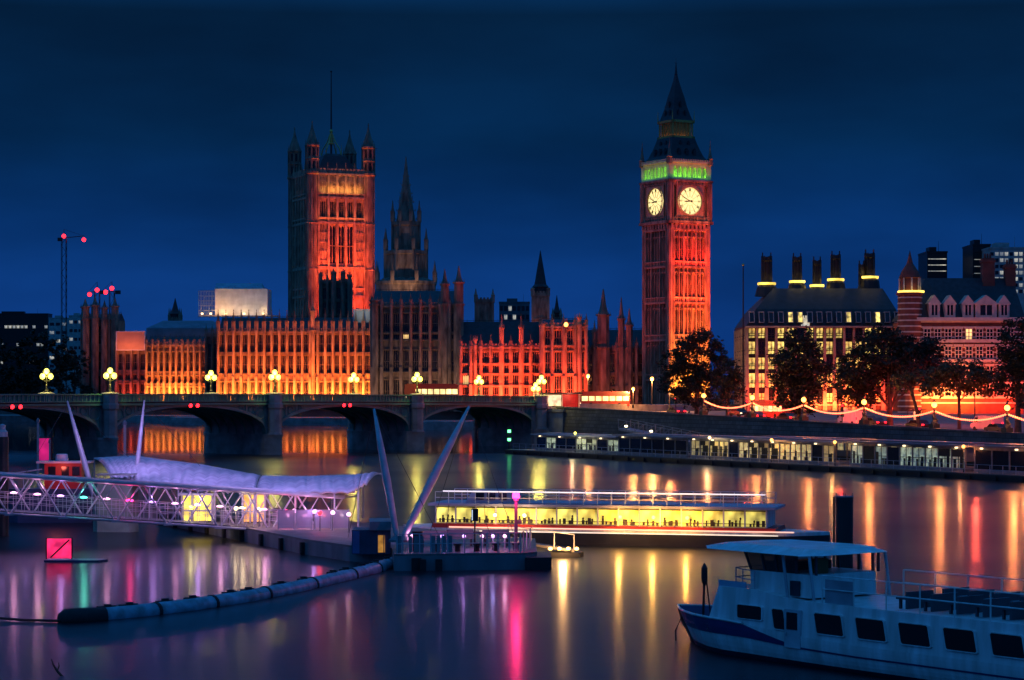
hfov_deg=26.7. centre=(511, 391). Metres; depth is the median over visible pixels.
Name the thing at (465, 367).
window
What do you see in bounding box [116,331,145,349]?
hoarding
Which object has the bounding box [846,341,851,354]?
window
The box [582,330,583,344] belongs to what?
window
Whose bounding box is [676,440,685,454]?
window
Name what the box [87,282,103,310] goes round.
tower crane
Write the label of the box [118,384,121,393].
window
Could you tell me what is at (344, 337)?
window
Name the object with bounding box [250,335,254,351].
window
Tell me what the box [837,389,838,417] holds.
street lamp
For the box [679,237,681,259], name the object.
window
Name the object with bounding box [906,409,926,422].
bus shelter
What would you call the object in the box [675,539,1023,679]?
river boat
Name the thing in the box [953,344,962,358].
window
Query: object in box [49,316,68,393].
office block
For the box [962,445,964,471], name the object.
deck lamp
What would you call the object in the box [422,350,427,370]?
window
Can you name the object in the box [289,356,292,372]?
window
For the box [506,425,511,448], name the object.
signal post
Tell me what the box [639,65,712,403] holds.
clock tower
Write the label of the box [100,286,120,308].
tower crane
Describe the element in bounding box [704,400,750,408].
festoon lights
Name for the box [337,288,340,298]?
window
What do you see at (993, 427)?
parked car
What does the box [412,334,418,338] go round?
window
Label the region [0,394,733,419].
ground
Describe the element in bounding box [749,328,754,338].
window
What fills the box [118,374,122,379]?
window
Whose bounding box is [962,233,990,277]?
office block
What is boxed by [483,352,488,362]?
window
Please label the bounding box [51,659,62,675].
floating twig
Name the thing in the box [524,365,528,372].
window
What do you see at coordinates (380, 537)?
lit door
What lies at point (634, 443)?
window
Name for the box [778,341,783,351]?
window
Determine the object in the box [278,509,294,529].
wind screen
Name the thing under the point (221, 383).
window
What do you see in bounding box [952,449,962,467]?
window
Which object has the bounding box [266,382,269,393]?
window
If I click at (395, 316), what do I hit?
window
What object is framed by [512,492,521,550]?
beacon post
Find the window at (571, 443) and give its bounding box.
[567,438,575,448]
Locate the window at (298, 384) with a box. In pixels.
[296,382,300,393]
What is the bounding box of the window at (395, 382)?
[393,380,398,394]
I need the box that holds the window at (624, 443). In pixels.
[620,438,628,451]
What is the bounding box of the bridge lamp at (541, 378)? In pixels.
[537,373,545,394]
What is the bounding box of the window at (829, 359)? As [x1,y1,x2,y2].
[826,357,831,369]
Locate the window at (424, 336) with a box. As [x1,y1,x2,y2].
[422,334,427,338]
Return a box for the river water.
[0,422,1023,679]
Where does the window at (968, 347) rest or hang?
in the banded house at (965, 317)
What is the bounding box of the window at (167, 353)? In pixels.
[166,352,168,370]
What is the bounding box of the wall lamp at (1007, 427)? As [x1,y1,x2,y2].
[1001,402,1012,431]
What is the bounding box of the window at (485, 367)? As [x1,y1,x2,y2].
[483,365,488,372]
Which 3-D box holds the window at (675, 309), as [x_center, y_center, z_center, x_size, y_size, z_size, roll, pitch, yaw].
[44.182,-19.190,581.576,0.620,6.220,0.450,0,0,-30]
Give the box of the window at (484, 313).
[480,304,488,321]
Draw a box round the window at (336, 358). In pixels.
[334,356,338,372]
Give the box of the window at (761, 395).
[759,393,763,399]
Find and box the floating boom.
[0,556,392,622]
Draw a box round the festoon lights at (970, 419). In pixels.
[935,410,1005,420]
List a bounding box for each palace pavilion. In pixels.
[80,296,124,400]
[115,339,144,399]
[369,266,464,411]
[539,313,587,394]
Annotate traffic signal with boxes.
[841,404,843,422]
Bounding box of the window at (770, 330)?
[768,328,773,338]
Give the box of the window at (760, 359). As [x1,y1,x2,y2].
[758,357,764,369]
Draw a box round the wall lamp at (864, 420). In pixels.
[859,397,868,423]
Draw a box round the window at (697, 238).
[697,238,698,260]
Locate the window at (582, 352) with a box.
[582,352,583,372]
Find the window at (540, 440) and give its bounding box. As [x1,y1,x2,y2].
[537,437,545,447]
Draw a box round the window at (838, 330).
[836,328,841,338]
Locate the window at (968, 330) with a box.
[964,327,973,338]
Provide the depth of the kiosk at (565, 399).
397.07 m
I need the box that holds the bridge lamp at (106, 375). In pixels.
[103,365,116,391]
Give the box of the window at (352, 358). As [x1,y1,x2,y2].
[350,356,354,372]
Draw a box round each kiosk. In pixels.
[178,492,218,521]
[239,493,268,522]
[543,393,582,408]
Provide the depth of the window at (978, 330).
405.09 m
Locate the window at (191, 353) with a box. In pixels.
[190,352,192,370]
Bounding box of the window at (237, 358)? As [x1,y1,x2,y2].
[235,356,239,372]
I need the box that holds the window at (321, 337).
[319,335,323,351]
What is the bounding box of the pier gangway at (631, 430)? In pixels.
[618,419,722,444]
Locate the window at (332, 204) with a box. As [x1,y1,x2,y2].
[330,201,334,216]
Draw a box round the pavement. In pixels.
[661,410,1023,431]
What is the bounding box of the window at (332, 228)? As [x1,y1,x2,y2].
[330,226,335,263]
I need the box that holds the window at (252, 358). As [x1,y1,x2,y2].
[250,356,254,372]
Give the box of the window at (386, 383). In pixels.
[383,380,389,394]
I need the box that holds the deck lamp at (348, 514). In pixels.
[347,512,350,532]
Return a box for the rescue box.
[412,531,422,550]
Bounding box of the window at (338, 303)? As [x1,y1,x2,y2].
[337,302,340,313]
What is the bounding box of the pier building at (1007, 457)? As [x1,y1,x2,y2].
[966,443,1023,474]
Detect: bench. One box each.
[423,531,446,546]
[446,529,473,545]
[482,529,508,545]
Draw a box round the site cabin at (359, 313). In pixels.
[352,309,369,322]
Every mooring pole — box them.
[36,418,39,487]
[123,420,126,455]
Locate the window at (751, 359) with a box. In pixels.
[749,357,754,369]
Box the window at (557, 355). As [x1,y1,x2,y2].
[554,352,561,372]
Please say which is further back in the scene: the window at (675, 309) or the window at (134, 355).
the window at (134, 355)
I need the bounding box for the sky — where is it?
[0,0,1023,393]
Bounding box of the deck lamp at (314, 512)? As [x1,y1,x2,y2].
[312,510,316,529]
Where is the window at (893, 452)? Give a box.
[888,447,898,464]
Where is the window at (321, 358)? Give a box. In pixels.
[319,356,323,372]
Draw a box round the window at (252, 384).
[250,382,254,393]
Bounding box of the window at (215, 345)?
[214,344,216,369]
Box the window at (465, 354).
[463,352,468,362]
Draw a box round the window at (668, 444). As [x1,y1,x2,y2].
[664,440,674,453]
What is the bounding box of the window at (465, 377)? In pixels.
[463,375,468,384]
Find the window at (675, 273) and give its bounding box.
[675,273,677,295]
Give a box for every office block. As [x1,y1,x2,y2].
[0,311,52,399]
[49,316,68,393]
[69,313,79,393]
[499,294,529,321]
[918,241,947,278]
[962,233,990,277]
[981,236,1023,409]
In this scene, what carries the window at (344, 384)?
in the palace wing at (311, 354)
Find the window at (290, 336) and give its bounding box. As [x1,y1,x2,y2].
[289,335,292,351]
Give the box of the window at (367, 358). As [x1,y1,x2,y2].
[365,356,369,372]
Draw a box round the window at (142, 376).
[140,374,144,379]
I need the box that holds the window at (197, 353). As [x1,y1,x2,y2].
[196,352,198,370]
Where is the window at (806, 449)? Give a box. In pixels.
[802,445,810,460]
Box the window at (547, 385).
[545,376,549,392]
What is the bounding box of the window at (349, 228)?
[347,226,352,263]
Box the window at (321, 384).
[319,382,323,393]
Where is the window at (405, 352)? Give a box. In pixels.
[403,350,408,370]
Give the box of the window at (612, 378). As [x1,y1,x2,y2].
[610,376,614,385]
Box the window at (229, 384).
[227,382,231,393]
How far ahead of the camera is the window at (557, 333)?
592.72 m
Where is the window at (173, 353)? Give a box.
[172,352,174,370]
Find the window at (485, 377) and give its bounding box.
[483,375,488,384]
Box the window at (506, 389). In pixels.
[504,387,508,395]
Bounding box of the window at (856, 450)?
[852,446,861,462]
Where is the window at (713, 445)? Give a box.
[710,441,717,455]
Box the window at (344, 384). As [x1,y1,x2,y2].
[342,382,346,393]
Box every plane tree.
[0,338,32,398]
[2,339,47,400]
[16,330,64,393]
[40,335,81,400]
[54,347,94,400]
[654,325,736,413]
[708,358,747,415]
[765,322,836,419]
[829,322,949,424]
[883,363,925,426]
[914,355,1007,428]
[986,317,1023,432]
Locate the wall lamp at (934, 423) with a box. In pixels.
[929,399,939,427]
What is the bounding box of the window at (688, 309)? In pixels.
[688,309,689,332]
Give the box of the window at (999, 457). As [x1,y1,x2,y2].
[993,451,1008,469]
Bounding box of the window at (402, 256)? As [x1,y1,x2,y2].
[402,256,407,275]
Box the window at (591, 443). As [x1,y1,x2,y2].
[587,439,595,449]
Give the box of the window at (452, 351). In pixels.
[451,350,453,370]
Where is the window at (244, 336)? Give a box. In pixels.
[243,335,246,351]
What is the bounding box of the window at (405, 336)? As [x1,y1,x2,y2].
[403,334,408,338]
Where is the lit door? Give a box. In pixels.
[378,535,384,551]
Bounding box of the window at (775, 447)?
[769,444,778,458]
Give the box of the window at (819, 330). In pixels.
[817,328,822,338]
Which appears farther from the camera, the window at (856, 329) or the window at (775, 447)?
the window at (856, 329)
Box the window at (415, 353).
[412,350,418,370]
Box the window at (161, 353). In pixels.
[160,352,162,370]
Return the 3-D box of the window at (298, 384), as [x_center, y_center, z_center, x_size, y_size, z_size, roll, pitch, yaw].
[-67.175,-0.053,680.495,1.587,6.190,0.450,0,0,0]
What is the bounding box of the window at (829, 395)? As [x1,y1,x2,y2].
[827,393,831,402]
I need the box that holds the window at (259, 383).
[258,382,261,393]
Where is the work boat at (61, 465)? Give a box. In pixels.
[9,454,93,522]
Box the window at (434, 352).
[432,350,437,370]
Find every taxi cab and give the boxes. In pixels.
[729,409,745,416]
[776,413,796,419]
[905,420,929,426]
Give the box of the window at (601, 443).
[598,440,606,450]
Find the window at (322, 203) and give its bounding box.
[320,201,325,216]
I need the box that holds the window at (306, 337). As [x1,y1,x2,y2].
[304,335,308,351]
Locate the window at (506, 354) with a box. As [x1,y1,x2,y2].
[504,352,508,362]
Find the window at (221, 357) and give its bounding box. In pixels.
[220,356,223,372]
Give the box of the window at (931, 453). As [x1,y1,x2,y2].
[926,448,936,466]
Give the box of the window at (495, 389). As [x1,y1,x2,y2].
[493,387,498,395]
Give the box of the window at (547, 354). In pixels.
[545,352,549,372]
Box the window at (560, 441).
[557,438,564,448]
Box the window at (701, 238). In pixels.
[701,238,702,260]
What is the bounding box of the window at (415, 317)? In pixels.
[412,314,418,331]
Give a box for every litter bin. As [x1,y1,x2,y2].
[219,508,228,522]
[272,508,278,523]
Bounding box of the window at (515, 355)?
[512,352,518,362]
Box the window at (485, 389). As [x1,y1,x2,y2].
[483,387,488,394]
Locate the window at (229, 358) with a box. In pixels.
[227,356,231,372]
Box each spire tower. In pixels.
[168,298,182,320]
[530,250,549,321]
[551,296,562,319]
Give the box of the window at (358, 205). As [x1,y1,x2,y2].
[356,202,361,217]
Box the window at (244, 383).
[243,382,246,393]
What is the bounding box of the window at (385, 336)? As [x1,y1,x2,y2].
[383,334,389,338]
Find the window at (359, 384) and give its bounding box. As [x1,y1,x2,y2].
[357,382,361,393]
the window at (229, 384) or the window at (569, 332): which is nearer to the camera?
the window at (569, 332)
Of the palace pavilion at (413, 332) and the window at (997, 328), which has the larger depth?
the palace pavilion at (413, 332)
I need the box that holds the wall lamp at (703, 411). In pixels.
[699,391,707,414]
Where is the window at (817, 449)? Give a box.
[813,445,821,460]
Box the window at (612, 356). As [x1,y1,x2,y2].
[610,354,614,371]
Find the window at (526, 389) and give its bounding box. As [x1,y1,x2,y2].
[524,387,528,395]
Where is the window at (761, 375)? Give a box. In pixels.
[759,373,764,387]
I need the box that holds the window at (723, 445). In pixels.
[720,442,727,456]
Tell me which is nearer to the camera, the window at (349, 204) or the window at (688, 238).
the window at (688, 238)
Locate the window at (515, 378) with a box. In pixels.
[512,375,518,384]
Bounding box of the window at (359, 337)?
[357,335,361,351]
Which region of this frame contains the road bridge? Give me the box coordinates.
[0,392,548,459]
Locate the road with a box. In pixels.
[652,411,1023,432]
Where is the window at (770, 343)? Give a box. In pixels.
[768,341,773,354]
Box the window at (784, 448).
[780,444,788,458]
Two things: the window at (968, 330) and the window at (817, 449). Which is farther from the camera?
the window at (968, 330)
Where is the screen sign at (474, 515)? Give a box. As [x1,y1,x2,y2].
[471,509,477,551]
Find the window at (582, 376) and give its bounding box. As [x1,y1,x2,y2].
[582,376,583,390]
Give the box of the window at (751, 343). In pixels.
[749,341,754,354]
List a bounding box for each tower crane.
[57,229,85,393]
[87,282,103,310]
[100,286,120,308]
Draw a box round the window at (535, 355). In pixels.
[532,352,538,362]
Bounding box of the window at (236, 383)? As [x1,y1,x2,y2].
[235,382,238,393]
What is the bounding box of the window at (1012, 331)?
[1007,327,1015,337]
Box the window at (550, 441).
[547,438,554,447]
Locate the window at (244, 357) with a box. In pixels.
[243,356,246,372]
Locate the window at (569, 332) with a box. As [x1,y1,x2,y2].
[567,330,572,344]
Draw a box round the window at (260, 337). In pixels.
[258,335,262,351]
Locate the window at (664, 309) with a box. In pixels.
[664,309,665,331]
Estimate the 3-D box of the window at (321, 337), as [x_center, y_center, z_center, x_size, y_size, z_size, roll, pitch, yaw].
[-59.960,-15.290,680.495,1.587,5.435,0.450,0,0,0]
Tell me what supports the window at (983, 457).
in the pier building at (1007, 457)
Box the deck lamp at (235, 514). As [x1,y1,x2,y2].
[234,506,237,523]
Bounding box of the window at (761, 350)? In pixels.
[758,341,764,354]
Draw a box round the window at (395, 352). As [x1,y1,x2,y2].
[393,350,398,370]
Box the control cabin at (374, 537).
[352,518,390,553]
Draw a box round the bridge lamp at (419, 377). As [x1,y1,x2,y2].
[412,370,421,392]
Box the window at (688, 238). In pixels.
[688,238,689,260]
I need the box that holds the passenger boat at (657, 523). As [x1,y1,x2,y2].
[403,488,829,547]
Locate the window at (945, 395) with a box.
[943,387,952,397]
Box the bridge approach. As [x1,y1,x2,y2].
[475,403,739,446]
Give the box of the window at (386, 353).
[383,350,389,370]
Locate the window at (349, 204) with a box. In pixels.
[347,202,352,217]
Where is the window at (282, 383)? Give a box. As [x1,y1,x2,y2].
[281,382,284,393]
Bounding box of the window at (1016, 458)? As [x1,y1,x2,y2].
[1010,451,1023,470]
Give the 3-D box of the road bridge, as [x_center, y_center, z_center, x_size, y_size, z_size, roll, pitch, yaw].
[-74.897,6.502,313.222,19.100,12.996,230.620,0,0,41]
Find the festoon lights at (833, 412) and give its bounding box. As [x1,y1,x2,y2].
[804,404,862,413]
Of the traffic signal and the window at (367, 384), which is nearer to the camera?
the traffic signal
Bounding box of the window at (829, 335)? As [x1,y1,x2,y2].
[826,328,832,338]
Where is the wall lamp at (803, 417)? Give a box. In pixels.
[799,395,808,420]
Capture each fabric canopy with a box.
[94,455,260,519]
[255,472,381,526]
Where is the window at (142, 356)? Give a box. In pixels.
[140,354,144,369]
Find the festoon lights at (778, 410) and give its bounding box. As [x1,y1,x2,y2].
[753,402,802,410]
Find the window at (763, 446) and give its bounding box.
[759,443,767,458]
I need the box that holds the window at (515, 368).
[512,365,518,372]
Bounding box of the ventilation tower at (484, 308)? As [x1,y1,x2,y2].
[474,288,494,321]
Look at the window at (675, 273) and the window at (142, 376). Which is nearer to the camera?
the window at (675, 273)
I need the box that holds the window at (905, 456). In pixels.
[900,447,910,465]
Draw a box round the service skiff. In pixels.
[93,473,138,531]
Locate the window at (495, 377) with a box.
[493,375,498,384]
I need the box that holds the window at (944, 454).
[939,449,950,466]
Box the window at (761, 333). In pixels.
[758,328,764,338]
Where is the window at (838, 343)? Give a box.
[836,341,841,354]
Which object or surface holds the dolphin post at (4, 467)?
in the river water
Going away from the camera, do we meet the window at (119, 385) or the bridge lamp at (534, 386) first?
the bridge lamp at (534, 386)
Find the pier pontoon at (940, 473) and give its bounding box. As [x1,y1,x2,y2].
[504,443,1023,482]
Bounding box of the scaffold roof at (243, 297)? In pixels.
[199,283,278,316]
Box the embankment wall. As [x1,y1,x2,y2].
[552,406,1023,452]
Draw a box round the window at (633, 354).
[633,354,634,371]
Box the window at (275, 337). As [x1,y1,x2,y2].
[273,335,277,351]
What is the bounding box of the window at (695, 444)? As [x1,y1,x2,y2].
[692,441,698,454]
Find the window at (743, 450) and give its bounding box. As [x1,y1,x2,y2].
[739,442,747,457]
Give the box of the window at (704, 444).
[700,441,708,455]
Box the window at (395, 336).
[393,334,398,338]
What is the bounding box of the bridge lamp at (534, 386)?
[531,381,539,401]
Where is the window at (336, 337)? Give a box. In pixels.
[334,335,338,351]
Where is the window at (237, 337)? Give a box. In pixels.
[235,335,239,351]
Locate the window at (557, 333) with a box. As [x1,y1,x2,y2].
[554,330,561,344]
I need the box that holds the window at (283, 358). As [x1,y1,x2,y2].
[281,356,285,372]
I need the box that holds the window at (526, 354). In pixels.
[524,352,528,362]
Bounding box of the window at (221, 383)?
[220,382,223,393]
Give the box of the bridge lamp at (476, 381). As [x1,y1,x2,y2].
[474,374,483,394]
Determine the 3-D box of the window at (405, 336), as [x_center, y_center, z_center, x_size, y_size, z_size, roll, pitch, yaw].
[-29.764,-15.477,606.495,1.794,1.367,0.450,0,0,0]
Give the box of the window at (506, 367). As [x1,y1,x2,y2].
[504,365,508,372]
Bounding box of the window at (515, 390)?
[512,387,518,395]
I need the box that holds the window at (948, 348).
[943,344,952,358]
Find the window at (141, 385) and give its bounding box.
[140,384,143,393]
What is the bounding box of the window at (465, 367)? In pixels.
[463,365,468,372]
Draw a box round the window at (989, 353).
[985,344,994,358]
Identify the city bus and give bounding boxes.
[404,384,457,399]
[574,391,629,405]
[750,400,792,418]
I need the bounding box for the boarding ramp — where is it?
[508,525,583,556]
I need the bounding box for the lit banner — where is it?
[39,430,52,460]
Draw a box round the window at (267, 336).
[266,335,269,351]
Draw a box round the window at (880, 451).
[876,446,885,463]
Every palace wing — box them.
[145,336,204,399]
[205,326,216,392]
[216,296,369,409]
[459,314,538,411]
[588,289,641,403]
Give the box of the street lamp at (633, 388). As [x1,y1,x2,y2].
[632,387,634,407]
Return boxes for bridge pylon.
[547,409,564,437]
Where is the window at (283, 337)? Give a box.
[281,335,285,351]
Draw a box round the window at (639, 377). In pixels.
[638,376,641,385]
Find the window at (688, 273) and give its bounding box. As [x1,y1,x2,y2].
[688,273,689,295]
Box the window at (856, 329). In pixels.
[855,328,861,337]
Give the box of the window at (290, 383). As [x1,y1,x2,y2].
[289,382,292,393]
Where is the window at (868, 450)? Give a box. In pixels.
[864,446,873,463]
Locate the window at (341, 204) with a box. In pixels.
[339,202,343,217]
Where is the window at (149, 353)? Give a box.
[148,352,150,370]
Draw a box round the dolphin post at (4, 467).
[0,424,8,535]
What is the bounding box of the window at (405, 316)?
[403,314,408,331]
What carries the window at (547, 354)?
in the palace pavilion at (563, 358)
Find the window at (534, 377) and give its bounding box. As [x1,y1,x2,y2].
[532,375,538,384]
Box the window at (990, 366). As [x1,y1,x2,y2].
[985,364,994,373]
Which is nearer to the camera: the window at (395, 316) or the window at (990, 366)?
the window at (990, 366)
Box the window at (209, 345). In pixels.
[208,344,210,369]
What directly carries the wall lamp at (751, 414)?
on the embankment wall
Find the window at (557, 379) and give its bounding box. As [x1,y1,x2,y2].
[554,376,561,392]
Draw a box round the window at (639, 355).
[638,354,641,371]
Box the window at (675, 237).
[675,237,676,259]
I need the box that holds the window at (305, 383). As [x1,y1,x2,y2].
[304,382,307,393]
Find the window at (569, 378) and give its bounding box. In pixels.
[567,376,572,392]
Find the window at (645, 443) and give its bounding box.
[641,439,650,452]
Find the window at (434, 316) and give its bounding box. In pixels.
[432,314,437,331]
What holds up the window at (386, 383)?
in the palace pavilion at (413, 332)
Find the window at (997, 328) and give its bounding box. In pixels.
[995,327,1003,338]
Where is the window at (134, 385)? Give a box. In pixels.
[133,384,136,399]
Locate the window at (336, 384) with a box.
[334,382,338,393]
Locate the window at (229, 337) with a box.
[227,335,231,351]
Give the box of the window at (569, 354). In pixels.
[567,352,572,372]
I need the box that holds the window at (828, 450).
[824,446,832,461]
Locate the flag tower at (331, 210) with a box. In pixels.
[287,70,375,317]
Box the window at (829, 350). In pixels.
[826,341,832,354]
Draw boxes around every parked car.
[666,407,685,412]
[744,411,765,417]
[867,418,886,424]
[983,424,1004,431]
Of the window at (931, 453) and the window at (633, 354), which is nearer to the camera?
the window at (931, 453)
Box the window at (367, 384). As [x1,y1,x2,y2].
[365,382,369,393]
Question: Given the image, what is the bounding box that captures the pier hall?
[612,433,698,456]
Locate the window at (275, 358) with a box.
[273,356,277,372]
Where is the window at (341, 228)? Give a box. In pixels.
[339,226,343,263]
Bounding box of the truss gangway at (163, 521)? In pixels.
[0,472,355,529]
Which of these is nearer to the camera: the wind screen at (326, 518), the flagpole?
the wind screen at (326, 518)
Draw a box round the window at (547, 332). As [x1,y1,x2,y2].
[545,330,549,344]
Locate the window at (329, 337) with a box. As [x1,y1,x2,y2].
[327,335,331,351]
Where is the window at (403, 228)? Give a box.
[403,228,407,245]
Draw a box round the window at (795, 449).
[791,444,799,459]
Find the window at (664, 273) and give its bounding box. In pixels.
[664,273,665,295]
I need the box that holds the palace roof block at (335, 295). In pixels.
[318,267,352,317]
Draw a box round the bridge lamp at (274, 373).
[269,368,280,391]
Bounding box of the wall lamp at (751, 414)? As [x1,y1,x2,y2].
[748,393,756,417]
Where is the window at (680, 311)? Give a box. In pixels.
[679,309,681,331]
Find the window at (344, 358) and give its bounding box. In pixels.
[342,356,346,372]
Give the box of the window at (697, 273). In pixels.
[697,273,698,295]
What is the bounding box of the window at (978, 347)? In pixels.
[974,344,983,358]
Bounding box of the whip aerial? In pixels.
[484,505,493,549]
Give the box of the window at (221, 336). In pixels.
[220,335,223,351]
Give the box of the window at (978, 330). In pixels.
[974,327,983,338]
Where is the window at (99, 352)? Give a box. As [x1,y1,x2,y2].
[99,352,100,369]
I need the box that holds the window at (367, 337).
[365,335,369,351]
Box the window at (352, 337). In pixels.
[350,335,354,351]
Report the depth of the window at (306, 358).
680.72 m
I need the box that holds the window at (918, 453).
[913,448,923,465]
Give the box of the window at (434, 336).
[432,334,437,338]
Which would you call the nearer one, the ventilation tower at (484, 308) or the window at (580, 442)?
the window at (580, 442)
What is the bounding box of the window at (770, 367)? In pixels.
[768,357,773,369]
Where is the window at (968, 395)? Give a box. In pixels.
[964,387,973,397]
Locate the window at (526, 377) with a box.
[524,375,528,384]
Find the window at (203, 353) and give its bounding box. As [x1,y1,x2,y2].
[202,352,204,370]
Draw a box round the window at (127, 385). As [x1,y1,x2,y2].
[126,384,129,393]
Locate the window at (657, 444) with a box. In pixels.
[653,440,662,452]
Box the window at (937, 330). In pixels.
[933,327,942,338]
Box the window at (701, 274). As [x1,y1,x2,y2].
[701,274,702,296]
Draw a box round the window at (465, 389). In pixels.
[463,387,468,394]
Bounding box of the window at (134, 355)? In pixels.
[133,354,136,369]
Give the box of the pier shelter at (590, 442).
[530,433,632,453]
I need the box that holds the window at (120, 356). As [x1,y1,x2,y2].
[118,354,122,369]
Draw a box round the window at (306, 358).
[304,356,308,372]
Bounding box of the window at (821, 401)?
[817,393,822,402]
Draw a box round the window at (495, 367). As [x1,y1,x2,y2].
[493,365,498,372]
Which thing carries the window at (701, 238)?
in the clock tower at (676, 222)
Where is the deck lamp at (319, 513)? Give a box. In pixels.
[318,511,321,530]
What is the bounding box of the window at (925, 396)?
[922,386,931,397]
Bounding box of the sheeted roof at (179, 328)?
[146,321,216,340]
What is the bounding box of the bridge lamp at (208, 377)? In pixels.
[205,369,216,391]
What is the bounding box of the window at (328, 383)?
[327,382,330,393]
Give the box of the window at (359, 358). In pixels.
[357,356,361,372]
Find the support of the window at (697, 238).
in the clock tower at (676, 222)
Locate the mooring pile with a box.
[833,493,853,568]
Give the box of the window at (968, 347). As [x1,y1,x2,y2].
[964,344,973,358]
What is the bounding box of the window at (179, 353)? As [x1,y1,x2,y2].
[178,352,180,370]
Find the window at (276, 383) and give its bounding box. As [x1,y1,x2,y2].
[273,382,277,391]
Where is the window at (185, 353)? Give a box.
[184,352,186,370]
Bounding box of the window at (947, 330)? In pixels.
[943,327,952,338]
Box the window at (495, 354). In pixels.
[493,352,498,362]
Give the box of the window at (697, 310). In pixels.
[697,310,698,331]
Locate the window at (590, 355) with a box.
[589,354,591,371]
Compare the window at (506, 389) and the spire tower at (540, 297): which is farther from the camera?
the spire tower at (540, 297)
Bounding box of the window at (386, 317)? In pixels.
[383,314,389,331]
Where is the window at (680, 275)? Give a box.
[679,273,681,295]
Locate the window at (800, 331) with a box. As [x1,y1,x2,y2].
[797,328,802,337]
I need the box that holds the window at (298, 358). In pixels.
[296,356,300,372]
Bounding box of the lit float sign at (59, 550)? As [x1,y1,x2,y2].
[44,538,107,561]
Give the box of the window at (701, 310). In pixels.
[701,310,702,331]
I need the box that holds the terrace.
[0,415,472,429]
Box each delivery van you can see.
[837,411,865,422]
[970,415,1003,429]
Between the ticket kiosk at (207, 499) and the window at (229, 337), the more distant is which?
the window at (229, 337)
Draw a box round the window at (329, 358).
[327,356,331,372]
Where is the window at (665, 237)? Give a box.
[664,237,665,259]
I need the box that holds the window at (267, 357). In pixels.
[266,356,269,372]
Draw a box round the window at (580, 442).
[577,439,585,449]
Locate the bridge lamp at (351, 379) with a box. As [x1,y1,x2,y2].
[348,371,358,392]
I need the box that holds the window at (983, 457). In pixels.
[976,450,990,469]
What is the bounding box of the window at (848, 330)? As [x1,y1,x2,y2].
[846,328,851,338]
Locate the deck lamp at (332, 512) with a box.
[331,510,334,530]
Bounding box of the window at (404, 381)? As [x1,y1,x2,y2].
[403,380,408,394]
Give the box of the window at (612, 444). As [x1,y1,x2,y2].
[608,440,617,450]
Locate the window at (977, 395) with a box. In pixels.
[975,386,983,397]
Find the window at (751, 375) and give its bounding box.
[749,373,754,387]
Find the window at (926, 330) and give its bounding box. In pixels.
[922,327,931,338]
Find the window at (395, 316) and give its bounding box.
[393,314,398,331]
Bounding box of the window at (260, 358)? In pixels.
[258,356,262,372]
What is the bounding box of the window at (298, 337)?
[296,335,300,351]
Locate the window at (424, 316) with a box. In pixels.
[422,314,427,331]
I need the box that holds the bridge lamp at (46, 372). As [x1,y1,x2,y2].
[40,366,52,391]
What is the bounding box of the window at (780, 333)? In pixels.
[778,328,783,338]
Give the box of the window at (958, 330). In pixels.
[953,327,962,338]
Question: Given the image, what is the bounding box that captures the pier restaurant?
[683,435,859,464]
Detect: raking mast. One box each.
[26,401,124,513]
[135,400,199,465]
[348,408,438,541]
[392,406,513,541]
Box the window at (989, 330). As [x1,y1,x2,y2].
[985,327,994,338]
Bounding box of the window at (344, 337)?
[342,335,346,351]
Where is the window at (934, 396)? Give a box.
[933,386,942,397]
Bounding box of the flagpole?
[742,264,743,408]
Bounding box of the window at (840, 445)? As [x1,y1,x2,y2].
[838,443,842,449]
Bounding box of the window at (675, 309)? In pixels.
[675,309,676,331]
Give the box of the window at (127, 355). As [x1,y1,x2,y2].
[126,354,129,369]
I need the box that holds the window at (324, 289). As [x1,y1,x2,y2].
[323,288,325,298]
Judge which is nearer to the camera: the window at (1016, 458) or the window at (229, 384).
the window at (1016, 458)
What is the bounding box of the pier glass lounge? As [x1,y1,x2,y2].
[843,439,995,471]
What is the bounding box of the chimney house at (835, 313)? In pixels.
[734,249,897,410]
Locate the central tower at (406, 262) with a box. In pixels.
[374,158,436,290]
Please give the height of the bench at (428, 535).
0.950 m
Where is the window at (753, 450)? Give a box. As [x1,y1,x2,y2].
[749,443,757,457]
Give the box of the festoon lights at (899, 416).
[865,407,932,417]
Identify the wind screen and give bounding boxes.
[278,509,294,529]
[295,509,312,529]
[315,509,331,529]
[332,509,348,528]
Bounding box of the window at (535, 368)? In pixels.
[532,365,538,372]
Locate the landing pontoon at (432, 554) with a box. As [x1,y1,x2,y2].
[158,509,551,570]
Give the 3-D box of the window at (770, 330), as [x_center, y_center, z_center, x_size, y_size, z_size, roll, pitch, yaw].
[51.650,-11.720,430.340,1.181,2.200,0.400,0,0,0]
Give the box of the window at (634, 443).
[630,439,639,451]
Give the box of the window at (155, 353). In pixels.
[154,352,156,370]
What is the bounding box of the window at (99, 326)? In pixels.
[99,326,100,343]
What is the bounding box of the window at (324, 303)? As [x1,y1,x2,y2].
[323,302,325,313]
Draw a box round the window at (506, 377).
[504,375,508,384]
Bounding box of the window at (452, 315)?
[451,314,453,331]
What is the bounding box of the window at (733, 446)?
[729,442,737,456]
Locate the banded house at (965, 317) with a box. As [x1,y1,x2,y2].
[892,252,1023,413]
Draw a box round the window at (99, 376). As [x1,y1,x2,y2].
[99,376,100,393]

